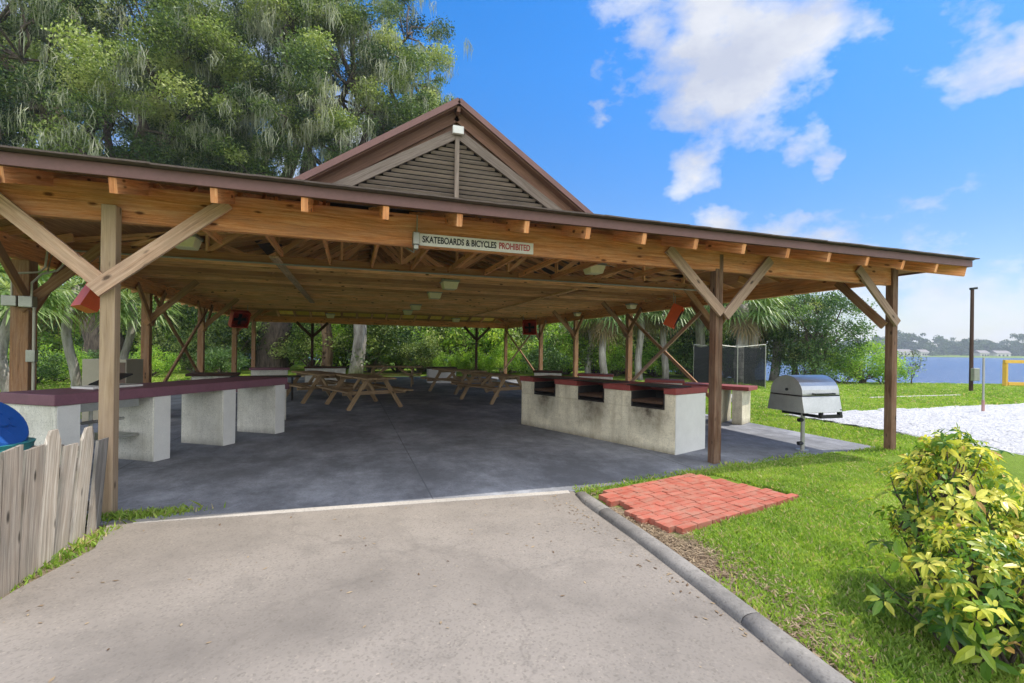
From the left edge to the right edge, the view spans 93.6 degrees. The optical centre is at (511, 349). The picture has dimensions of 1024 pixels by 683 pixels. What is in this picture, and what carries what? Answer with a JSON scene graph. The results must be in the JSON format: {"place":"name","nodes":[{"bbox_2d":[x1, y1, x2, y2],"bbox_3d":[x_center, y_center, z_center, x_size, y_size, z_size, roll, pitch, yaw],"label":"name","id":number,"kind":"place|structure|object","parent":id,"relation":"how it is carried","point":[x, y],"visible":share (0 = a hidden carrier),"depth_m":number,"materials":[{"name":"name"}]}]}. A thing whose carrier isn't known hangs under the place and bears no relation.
{"place":"outdoors","nodes":[
{"label":"outdoors","id":0,"kind":"place"},
{"bbox_2d":[0,375,243,417],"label":"grass","id":1,"kind":"structure","parent":0,"point":[66,383],"depth_m":18.16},
{"bbox_2d":[0,491,812,682],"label":"driveway","id":2,"kind":"structure","parent":0,"point":[294,611],"depth_m":2.77,"materials":[{"name":"concrete"}]},
{"bbox_2d":[3,495,791,682],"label":"fallen leaves","id":3,"kind":"object","parent":2,"relation":"on","point":[51,679],"visible":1,"depth_m":3.09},
{"bbox_2d":[80,376,874,526],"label":"pavilion floor","id":4,"kind":"structure","parent":0,"point":[440,441],"depth_m":6.68,"materials":[{"name":"concrete"}]},
{"bbox_2d":[82,359,142,421],"bbox_3d":[-7.833,0.791,9.446,0.780,1.200,0.507,1,0,-6],"label":"utility cabinet","id":5,"kind":"object","parent":4,"relation":"on","point":[90,370],"visible":0.39,"depth_m":9.19,"materials":[{"name":"metal"}]},
{"bbox_2d":[0,376,287,461],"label":"serving counter","id":6,"kind":"object","parent":4,"relation":"on","point":[208,413],"visible":0.78,"depth_m":6.26,"materials":[{"name":"concrete"}]},
{"bbox_2d":[71,373,142,389],"bbox_3d":[-5.064,0.395,6.034,0.365,0.166,0.600,1,0,14],"label":"griddle tray","id":7,"kind":"object","parent":6,"relation":"on","point":[93,385],"visible":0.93,"depth_m":6.02,"materials":[{"name":"white paint"}]},
{"bbox_2d":[185,372,240,379],"bbox_3d":[-8.116,1.017,13.098,1.196,0.740,0.740,1,0,-24],"label":"counter","id":8,"kind":"object","parent":4,"relation":"on","point":[202,375],"visible":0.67,"depth_m":12.84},
{"bbox_2d":[249,367,289,377],"bbox_3d":[-8.637,1.020,17.154,1.276,0.720,0.620,1,0,-24],"label":"counter","id":9,"kind":"object","parent":4,"relation":"on","point":[269,370],"visible":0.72,"depth_m":16.95,"materials":[{"name":"concrete"}]},
{"bbox_2d":[286,371,361,403],"bbox_3d":[-5.478,1.052,13.566,1.650,0.795,2.200,1,0,-43],"label":"picnic table","id":10,"kind":"object","parent":4,"relation":"on","point":[319,376],"visible":0.75,"depth_m":13.23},
{"bbox_2d":[304,366,346,385],"bbox_3d":[-7.038,1.027,18.127,1.487,0.750,0.580,1,0,-24],"label":"counter","id":11,"kind":"object","parent":4,"relation":"on","point":[338,369],"visible":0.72,"depth_m":17.93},
{"bbox_2d":[132,490,569,523],"bbox_3d":[-1.286,1.489,4.565,3.927,0.026,0.100,1,0,-15],"label":"slab edge strip","id":12,"kind":"object","parent":4,"relation":"attached to","point":[177,518],"visible":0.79,"depth_m":4.47,"materials":[{"name":"concrete"}]},
{"bbox_2d":[317,373,412,410],"bbox_3d":[-3.792,1.075,12.287,1.650,0.795,2.200,1,0,-39],"label":"picnic table","id":13,"kind":"object","parent":4,"relation":"on","point":[366,380],"visible":0.91,"depth_m":11.95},
{"bbox_2d":[362,366,421,386],"bbox_3d":[-4.687,1.063,18.897,2.200,0.795,1.650,1,0,-9],"label":"picnic table","id":14,"kind":"object","parent":4,"relation":"on","point":[380,373],"visible":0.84,"depth_m":18.68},
{"bbox_2d":[426,367,456,382],"bbox_3d":[-3.085,1.117,20.987,1.282,0.680,0.680,1,0,-16],"label":"counter","id":15,"kind":"object","parent":4,"relation":"on","point":[431,373],"visible":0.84,"depth_m":20.67,"materials":[{"name":"white paint"}]},
{"bbox_2d":[421,368,496,394],"bbox_3d":[-1.850,1.103,16.581,1.650,0.795,2.200,1,0,-43],"label":"picnic table","id":16,"kind":"object","parent":4,"relation":"on","point":[457,379],"visible":0.83,"depth_m":16.38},
{"bbox_2d":[451,372,525,404],"bbox_3d":[-0.499,1.121,13.976,1.650,0.795,2.200,1,0,-39],"label":"picnic table","id":17,"kind":"object","parent":4,"relation":"on","point":[489,385],"visible":0.84,"depth_m":13.64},
{"bbox_2d":[0,97,979,513],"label":"pavilion","id":18,"kind":"structure","parent":4,"relation":"on","point":[458,167],"depth_m":7.26,"materials":[{"name":"wood"}]},
{"bbox_2d":[1,243,65,389],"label":"meter box","id":19,"kind":"object","parent":18,"relation":"attached to","point":[11,299],"visible":0.89,"depth_m":6.44,"materials":[{"name":"metal"}]},
{"bbox_2d":[71,257,100,312],"bbox_3d":[-6.876,-1.046,7.910,0.560,0.900,0.464,1,0,36],"label":"hanging fan","id":20,"kind":"object","parent":18,"relation":"hanging from","point":[87,300],"visible":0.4,"depth_m":7.71},
{"bbox_2d":[166,231,203,250],"bbox_3d":[-4.543,-1.495,6.694,0.355,0.182,0.355,1,0,-19],"label":"ceiling light","id":21,"kind":"object","parent":18,"relation":"attached to","point":[194,241],"visible":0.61,"depth_m":6.62,"materials":[{"name":"beige plastic"}]},
{"bbox_2d":[228,306,250,327],"bbox_3d":[-9.337,-1.131,16.486,0.464,0.800,0.560,1,0,38],"label":"hanging fan","id":22,"kind":"object","parent":18,"relation":"hanging from","point":[239,318],"visible":1,"depth_m":16.46},
{"bbox_2d":[47,250,696,290],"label":"beam","id":23,"kind":"structure","parent":18,"relation":"attached to","point":[387,271],"depth_m":8.59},
{"bbox_2d":[406,215,419,252],"bbox_3d":[-1.090,-1.247,5.300,0.074,0.397,0.456,1,0,-22],"label":"junction box","id":24,"kind":"object","parent":18,"relation":"attached to","point":[415,239],"visible":1,"depth_m":5.10,"materials":[{"name":"metal"}]},
{"bbox_2d":[439,279,459,289],"bbox_3d":[-1.339,-1.374,10.305,0.374,0.190,0.374,1,0,-19],"label":"ceiling light","id":25,"kind":"object","parent":18,"relation":"attached to","point":[448,284],"visible":0.99,"depth_m":10.16,"materials":[{"name":"beige plastic"}]},
{"bbox_2d":[419,233,532,254],"bbox_3d":[-0.375,-1.172,5.379,1.310,0.128,0.024,1,0,-19],"label":"sign","id":26,"kind":"object","parent":18,"relation":"attached to","point":[433,240],"visible":1,"depth_m":5.36,"materials":[{"name":"metal"}]},
{"bbox_2d":[522,315,536,334],"bbox_3d":[0.718,-0.990,19.554,0.560,0.800,0.464,1,0,7],"label":"hanging fan","id":27,"kind":"object","parent":18,"relation":"hanging from","point":[529,327],"visible":1,"depth_m":19.53},
{"bbox_2d":[583,263,606,274],"bbox_3d":[1.434,-1.408,8.432,0.337,0.175,0.337,1,0,-19],"label":"ceiling light","id":28,"kind":"object","parent":18,"relation":"attached to","point":[597,269],"visible":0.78,"depth_m":8.32,"materials":[{"name":"beige plastic"}]},
{"bbox_2d":[663,293,683,328],"bbox_3d":[3.987,-0.924,11.842,0.464,0.840,0.560,1,0,23],"label":"hanging fan","id":29,"kind":"object","parent":18,"relation":"hanging from","point":[673,316],"visible":1,"depth_m":11.59},
{"bbox_2d":[577,373,613,379],"bbox_3d":[2.349,1.113,13.509,0.982,0.840,0.580,1,0,13],"label":"counter","id":30,"kind":"object","parent":4,"relation":"on","point":[597,375],"visible":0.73,"depth_m":13.25,"materials":[{"name":"red concrete"}]},
{"bbox_2d":[520,375,707,454],"bbox_3d":[1.591,1.035,8.570,0.918,0.974,3.510,1,0,-39],"label":"barbecue counter","id":31,"kind":"object","parent":4,"relation":"on","point":[664,418],"visible":1,"depth_m":7.79,"materials":[{"name":"white paint"}]},
{"bbox_2d":[645,378,684,384],"bbox_3d":[3.471,1.119,10.960,0.850,0.860,0.600,1,0,18],"label":"counter","id":32,"kind":"object","parent":4,"relation":"on","point":[669,381],"visible":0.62,"depth_m":10.70,"materials":[{"name":"red concrete"}]},
{"bbox_2d":[682,382,757,424],"bbox_3d":[4.474,1.168,10.556,1.510,0.790,0.660,1,0,41],"label":"counter","id":33,"kind":"object","parent":4,"relation":"on","point":[741,396],"visible":0.51,"depth_m":10.11,"materials":[{"name":"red concrete"}]},
{"bbox_2d":[768,375,842,450],"bbox_3d":[4.532,1.006,7.461,0.785,1.215,0.727,1,0,-19],"label":"pedestal grill","id":34,"kind":"object","parent":4,"relation":"on","point":[803,396],"visible":0.97,"depth_m":7.25,"materials":[{"name":"metal"}]},
{"bbox_2d":[0,0,1023,346],"label":"sky","id":35,"kind":"structure","parent":0,"point":[899,124],"materials":[{"name":"blue"}]},
{"bbox_2d":[3,354,1023,682],"bbox_3d":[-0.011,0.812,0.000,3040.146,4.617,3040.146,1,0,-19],"label":"lawn","id":36,"kind":"structure","parent":0,"point":[1013,466],"depth_m":5.69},
{"bbox_2d":[0,402,35,451],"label":"waste bin","id":37,"kind":"object","parent":36,"relation":"on","point":[14,430],"visible":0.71,"depth_m":3.82,"materials":[{"name":"teal plastic"}]},
{"bbox_2d":[7,347,68,383],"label":"woodland shrub","id":38,"kind":"object","parent":36,"relation":"on","point":[47,367],"visible":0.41,"depth_m":17.08,"materials":[{"name":"green plant"}]},
{"bbox_2d":[0,294,76,365],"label":"woodland shrub","id":39,"kind":"object","parent":36,"relation":"on","point":[45,328],"visible":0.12,"depth_m":28.75,"materials":[{"name":"green plant"}]},
{"bbox_2d":[0,258,85,391],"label":"palm tree","id":40,"kind":"object","parent":36,"relation":"on","point":[4,346],"visible":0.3,"depth_m":12.45,"materials":[{"name":"green plant"}]},
{"bbox_2d":[8,314,83,357],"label":"woodland shrub","id":41,"kind":"object","parent":36,"relation":"on","point":[43,333],"visible":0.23,"depth_m":28.61,"materials":[{"name":"green plant"}]},
{"bbox_2d":[0,426,108,598],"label":"picket fence","id":42,"kind":"object","parent":36,"relation":"on","point":[46,505],"visible":0.93,"depth_m":3.26,"materials":[{"name":"wood"}]},
{"bbox_2d":[1,523,122,598],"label":"grass","id":43,"kind":"structure","parent":36,"relation":"on","point":[64,553],"depth_m":3.48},
{"bbox_2d":[37,342,96,380],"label":"woodland shrub","id":44,"kind":"object","parent":36,"relation":"on","point":[79,354],"visible":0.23,"depth_m":18.33,"materials":[{"name":"green plant"}]},
{"bbox_2d":[0,263,140,387],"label":"palm tree","id":45,"kind":"object","parent":36,"relation":"on","point":[71,358],"visible":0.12,"depth_m":14.90,"materials":[{"name":"green plant"}]},
{"bbox_2d":[0,0,203,358],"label":"oak tree","id":46,"kind":"object","parent":36,"relation":"on","point":[7,27],"visible":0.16,"depth_m":26.39,"materials":[{"name":"green plant"}]},
{"bbox_2d":[66,282,188,358],"bbox_3d":[-13.173,-0.645,16.482,3.651,4.383,3.793,1,0,-41],"label":"palm tree","id":47,"kind":"object","parent":36,"relation":"on","point":[128,341],"visible":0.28,"depth_m":16.45,"materials":[{"name":"green plant"}]},
{"bbox_2d":[0,0,300,358],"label":"oak tree","id":48,"kind":"object","parent":36,"relation":"on","point":[60,128],"visible":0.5,"depth_m":22.62,"materials":[{"name":"green plant"}]},
{"bbox_2d":[129,343,180,375],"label":"woodland shrub","id":49,"kind":"object","parent":36,"relation":"on","point":[157,365],"visible":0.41,"depth_m":21.84,"materials":[{"name":"green plant"}]},
{"bbox_2d":[85,500,225,525],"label":"grass","id":50,"kind":"structure","parent":36,"relation":"attached to","point":[128,514],"depth_m":4.19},
{"bbox_2d":[120,294,215,369],"bbox_3d":[-20.735,-1.487,29.295,6.242,5.668,6.366,1,0,-28],"label":"woodland shrub","id":51,"kind":"object","parent":36,"relation":"on","point":[157,338],"visible":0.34,"depth_m":28.40,"materials":[{"name":"green plant"}]},
{"bbox_2d":[158,331,223,371],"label":"woodland shrub","id":52,"kind":"object","parent":36,"relation":"on","point":[175,347],"visible":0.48,"depth_m":25.49,"materials":[{"name":"green plant"}]},
{"bbox_2d":[190,345,250,371],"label":"woodland shrub","id":53,"kind":"object","parent":36,"relation":"on","point":[220,354],"visible":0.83,"depth_m":24.45,"materials":[{"name":"green plant"}]},
{"bbox_2d":[181,312,271,363],"bbox_3d":[-16.958,-0.874,29.050,5.485,4.491,5.594,1,0,-32],"label":"woodland shrub","id":54,"kind":"object","parent":36,"relation":"on","point":[222,334],"visible":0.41,"depth_m":28.04,"materials":[{"name":"green plant"}]},
{"bbox_2d":[101,0,436,366],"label":"oak tree","id":55,"kind":"object","parent":36,"relation":"on","point":[222,32],"visible":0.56,"depth_m":25.37,"materials":[{"name":"green plant"}]},
{"bbox_2d":[267,322,350,365],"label":"woodland shrub","id":56,"kind":"object","parent":36,"relation":"on","point":[301,349],"visible":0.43,"depth_m":29.32,"materials":[{"name":"green plant"}]},
{"bbox_2d":[315,323,333,365],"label":"palm tree","id":57,"kind":"object","parent":36,"relation":"on","point":[327,352],"visible":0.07,"depth_m":27.31,"materials":[{"name":"plant"}]},
{"bbox_2d":[293,324,378,369],"bbox_3d":[-10.864,-0.606,30.716,5.665,4.143,5.113,1,0,36],"label":"woodland shrub","id":58,"kind":"object","parent":36,"relation":"on","point":[337,329],"visible":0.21,"depth_m":29.35,"materials":[{"name":"green plant"}]},
{"bbox_2d":[0,288,691,369],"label":"woodland","id":59,"kind":"object","parent":36,"relation":"on","point":[549,328],"depth_m":35.97,"materials":[{"name":"green plant"}]},
{"bbox_2d":[334,324,366,373],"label":"palm tree","id":60,"kind":"object","parent":36,"relation":"on","point":[360,338],"visible":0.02,"depth_m":26.29,"materials":[{"name":"plant"}]},
{"bbox_2d":[235,0,472,369],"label":"oak tree","id":61,"kind":"object","parent":36,"relation":"on","point":[427,62],"visible":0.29,"depth_m":29.43,"materials":[{"name":"green plant"}]},
{"bbox_2d":[317,324,427,371],"bbox_3d":[-8.374,-0.920,29.144,6.495,4.840,6.368,1,0,20],"label":"woodland shrub","id":62,"kind":"object","parent":36,"relation":"on","point":[393,330],"visible":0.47,"depth_m":27.82,"materials":[{"name":"green plant"}]},
{"bbox_2d":[364,332,430,371],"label":"woodland shrub","id":63,"kind":"object","parent":36,"relation":"on","point":[386,361],"visible":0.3,"depth_m":28.79,"materials":[{"name":"green plant"}]},
{"bbox_2d":[392,335,442,372],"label":"woodland shrub","id":64,"kind":"object","parent":36,"relation":"on","point":[424,360],"visible":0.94,"depth_m":27.58,"materials":[{"name":"green plant"}]},
{"bbox_2d":[389,326,460,371],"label":"woodland shrub","id":65,"kind":"object","parent":36,"relation":"on","point":[429,333],"visible":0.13,"depth_m":29.98,"materials":[{"name":"green plant"}]},
{"bbox_2d":[431,351,469,372],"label":"woodland shrub","id":66,"kind":"object","parent":36,"relation":"on","point":[443,362],"visible":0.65,"depth_m":26.26,"materials":[{"name":"green plant"}]},
{"bbox_2d":[416,327,498,372],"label":"woodland shrub","id":67,"kind":"object","parent":36,"relation":"on","point":[440,332],"visible":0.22,"depth_m":28.62,"materials":[{"name":"green plant"}]},
{"bbox_2d":[446,346,491,375],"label":"woodland shrub","id":68,"kind":"object","parent":36,"relation":"on","point":[481,365],"visible":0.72,"depth_m":26.78,"materials":[{"name":"green plant"}]},
{"bbox_2d":[437,327,526,369],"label":"woodland shrub","id":69,"kind":"object","parent":36,"relation":"on","point":[492,338],"visible":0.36,"depth_m":28.31,"materials":[{"name":"green plant"}]},
{"bbox_2d":[473,327,536,372],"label":"woodland shrub","id":70,"kind":"object","parent":36,"relation":"on","point":[518,334],"visible":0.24,"depth_m":29.52,"materials":[{"name":"green plant"}]},
{"bbox_2d":[484,343,531,373],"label":"woodland shrub","id":71,"kind":"object","parent":36,"relation":"on","point":[494,358],"visible":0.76,"depth_m":27.37,"materials":[{"name":"green plant"}]},
{"bbox_2d":[497,328,569,372],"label":"woodland shrub","id":72,"kind":"object","parent":36,"relation":"on","point":[544,332],"visible":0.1,"depth_m":30.06,"materials":[{"name":"green plant"}]},
{"bbox_2d":[519,343,572,374],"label":"woodland shrub","id":73,"kind":"object","parent":36,"relation":"on","point":[550,364],"visible":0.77,"depth_m":26.50,"materials":[{"name":"green plant"}]},
{"bbox_2d":[527,323,598,374],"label":"woodland shrub","id":74,"kind":"object","parent":36,"relation":"on","point":[568,349],"visible":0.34,"depth_m":28.84,"materials":[{"name":"green plant"}]},
{"bbox_2d":[555,320,619,372],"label":"palm tree","id":75,"kind":"object","parent":36,"relation":"on","point":[588,362],"visible":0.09,"depth_m":27.90,"materials":[{"name":"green plant"}]},
{"bbox_2d":[545,322,646,372],"bbox_3d":[5.175,-0.722,29.552,5.814,4.822,5.701,1,0,-24],"label":"woodland shrub","id":76,"kind":"object","parent":36,"relation":"on","point":[586,352],"visible":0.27,"depth_m":28.36,"materials":[{"name":"green plant"}]},
{"bbox_2d":[568,313,644,373],"bbox_3d":[4.577,-0.821,23.852,4.501,5.245,4.302,1,0,-19],"label":"palm tree","id":77,"kind":"object","parent":36,"relation":"on","point":[602,327],"visible":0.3,"depth_m":23.74,"materials":[{"name":"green plant"}]},
{"bbox_2d":[591,337,643,375],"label":"woodland shrub","id":78,"kind":"object","parent":36,"relation":"on","point":[618,364],"visible":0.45,"depth_m":27.62,"materials":[{"name":"green plant"}]},
{"bbox_2d":[612,310,669,379],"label":"palm tree","id":79,"kind":"object","parent":36,"relation":"on","point":[639,336],"visible":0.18,"depth_m":24.92,"materials":[{"name":"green plant"}]},
{"bbox_2d":[632,344,681,376],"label":"woodland shrub","id":80,"kind":"object","parent":36,"relation":"on","point":[654,364],"visible":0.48,"depth_m":27.36,"materials":[{"name":"green plant"}]},
{"bbox_2d":[609,313,708,374],"bbox_3d":[8.987,-0.881,30.302,6.655,5.268,6.525,1,0,29],"label":"woodland shrub","id":81,"kind":"object","parent":36,"relation":"on","point":[681,339],"visible":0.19,"depth_m":28.48,"materials":[{"name":"green plant"}]},
{"bbox_2d":[634,307,700,378],"bbox_3d":[8.215,-1.055,26.005,4.417,5.788,4.671,1,0,5],"label":"palm tree","id":82,"kind":"object","parent":36,"relation":"on","point":[664,357],"visible":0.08,"depth_m":25.75,"materials":[{"name":"green plant"}]},
{"bbox_2d":[669,342,723,377],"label":"woodland shrub","id":83,"kind":"object","parent":36,"relation":"on","point":[687,366],"visible":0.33,"depth_m":27.62,"materials":[{"name":"green plant"}]},
{"bbox_2d":[572,451,821,493],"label":"grass","id":84,"kind":"structure","parent":36,"relation":"on","point":[705,471],"depth_m":5.98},
{"bbox_2d":[599,473,797,534],"bbox_3d":[1.834,1.526,4.937,1.966,0.069,1.144,1,0,-33],"label":"brick pad","id":85,"kind":"object","parent":36,"relation":"on","point":[684,503],"visible":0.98,"depth_m":4.76,"materials":[{"name":"brick"}]},
{"bbox_2d":[668,303,733,346],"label":"palm tree","id":86,"kind":"object","parent":36,"relation":"on","point":[700,340],"visible":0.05,"depth_m":26.70,"materials":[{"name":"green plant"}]},
{"bbox_2d":[575,491,851,682],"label":"kerb","id":87,"kind":"structure","parent":36,"relation":"on","point":[806,662],"depth_m":2.78,"materials":[{"name":"concrete"}]},
{"bbox_2d":[693,344,765,387],"bbox_3d":[9.669,0.703,21.563,2.507,1.864,2.320,1,0,1],"label":"net cage","id":88,"kind":"object","parent":36,"relation":"on","point":[700,364],"visible":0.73,"depth_m":20.76,"materials":[{"name":"fabric"}]},
{"bbox_2d":[686,321,794,377],"bbox_3d":[13.479,-0.716,29.271,5.958,5.054,5.841,1,0,-10],"label":"woodland shrub","id":89,"kind":"object","parent":36,"relation":"on","point":[761,341],"visible":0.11,"depth_m":28.10,"materials":[{"name":"green plant"}]},
{"bbox_2d":[583,488,901,682],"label":"leaf litter","id":90,"kind":"object","parent":36,"relation":"on","point":[666,541],"visible":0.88,"depth_m":3.23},
{"bbox_2d":[696,297,788,381],"bbox_3d":[11.559,-0.870,24.110,4.733,5.550,4.800,1,0,-19],"label":"palm tree","id":91,"kind":"object","parent":36,"relation":"on","point":[743,323],"visible":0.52,"depth_m":23.40,"materials":[{"name":"green plant"}]},
{"bbox_2d":[723,295,802,379],"bbox_3d":[12.812,-0.997,25.378,4.198,5.827,4.323,1,0,-19],"label":"palm tree","id":92,"kind":"object","parent":36,"relation":"on","point":[753,339],"visible":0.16,"depth_m":24.86,"materials":[{"name":"green plant"}]},
{"bbox_2d":[761,296,808,380],"bbox_3d":[14.937,-0.792,27.038,3.927,5.497,3.854,1,0,-32],"label":"palm tree","id":93,"kind":"object","parent":36,"relation":"on","point":[772,377],"visible":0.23,"depth_m":26.84,"materials":[{"name":"green plant"}]},
{"bbox_2d":[758,293,848,374],"bbox_3d":[15.861,-0.568,27.117,4.998,5.244,5.165,1,0,-19],"label":"oak tree","id":94,"kind":"object","parent":36,"relation":"on","point":[794,334],"visible":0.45,"depth_m":25.76,"materials":[{"name":"green plant"}]},
{"bbox_2d":[768,348,846,377],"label":"shrub","id":95,"kind":"object","parent":36,"relation":"on","point":[820,367],"visible":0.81,"depth_m":24.16,"materials":[{"name":"green plant"}]},
{"bbox_2d":[761,290,877,374],"bbox_3d":[16.223,-0.753,25.341,4.834,5.617,4.951,1,0,-19],"label":"oak tree","id":96,"kind":"object","parent":36,"relation":"on","point":[818,343],"visible":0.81,"depth_m":24.36,"materials":[{"name":"green plant"}]},
{"bbox_2d":[705,393,980,464],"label":"grass","id":97,"kind":"structure","parent":36,"relation":"on","point":[815,426],"depth_m":9.57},
{"bbox_2d":[823,368,867,382],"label":"shrub","id":98,"kind":"object","parent":36,"relation":"on","point":[849,377],"visible":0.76,"depth_m":23.84,"materials":[{"name":"green plant"}]},
{"bbox_2d":[822,338,918,383],"bbox_3d":[17.901,0.634,24.783,4.069,2.409,4.368,1,0,-19],"label":"shrub","id":99,"kind":"object","parent":36,"relation":"on","point":[859,365],"visible":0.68,"depth_m":24.09,"materials":[{"name":"green plant"}]},
{"bbox_2d":[766,328,1023,355],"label":"woodland","id":100,"kind":"object","parent":36,"relation":"on","point":[953,347],"visible":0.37,"depth_m":529.14,"materials":[{"name":"green plant"}]},
{"bbox_2d":[849,517,1023,681],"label":"variegated shrub","id":101,"kind":"object","parent":36,"relation":"on","point":[979,625],"visible":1,"depth_m":2.31,"materials":[{"name":"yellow plant"}]},
{"bbox_2d":[856,422,1023,594],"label":"variegated shrub","id":102,"kind":"object","parent":36,"relation":"on","point":[920,507],"visible":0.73,"depth_m":2.90,"materials":[{"name":"yellow plant"}]},
{"bbox_2d":[969,287,979,390],"bbox_3d":[19.473,-0.280,20.294,0.447,4.705,0.348,1,0,-19],"label":"light pole","id":103,"kind":"object","parent":36,"relation":"on","point":[974,374],"visible":0.92,"depth_m":20.33,"materials":[{"name":"metal"}]},
{"bbox_2d":[971,492,1023,602],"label":"variegated shrub","id":104,"kind":"object","parent":36,"relation":"on","point":[1018,528],"visible":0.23,"depth_m":2.82,"materials":[{"name":"yellow plant"}]},
{"bbox_2d":[1002,360,1023,385],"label":"yellow frame","id":105,"kind":"object","parent":36,"relation":"on","point":[1005,382],"visible":0.92,"depth_m":24.05,"materials":[{"name":"paint"}]},
{"bbox_2d":[247,354,1023,384],"bbox_3d":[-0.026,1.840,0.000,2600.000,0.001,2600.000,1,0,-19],"label":"lake","id":106,"kind":"structure","parent":0,"point":[955,370],"depth_m":56.86,"materials":[{"name":"blue liquid"}]},
{"bbox_2d":[584,451,1023,682],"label":"grass","id":107,"kind":"structure","parent":0,"point":[837,488],"depth_m":3.49,"materials":[{"name":"plant"}]},
{"bbox_2d":[612,378,1023,412],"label":"grass","id":108,"kind":"structure","parent":0,"point":[997,394],"depth_m":18.52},
{"bbox_2d":[782,403,1023,454],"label":"sand court","id":109,"kind":"object","parent":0,"point":[1000,427],"visible":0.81,"depth_m":10.79,"materials":[{"name":"sand"}]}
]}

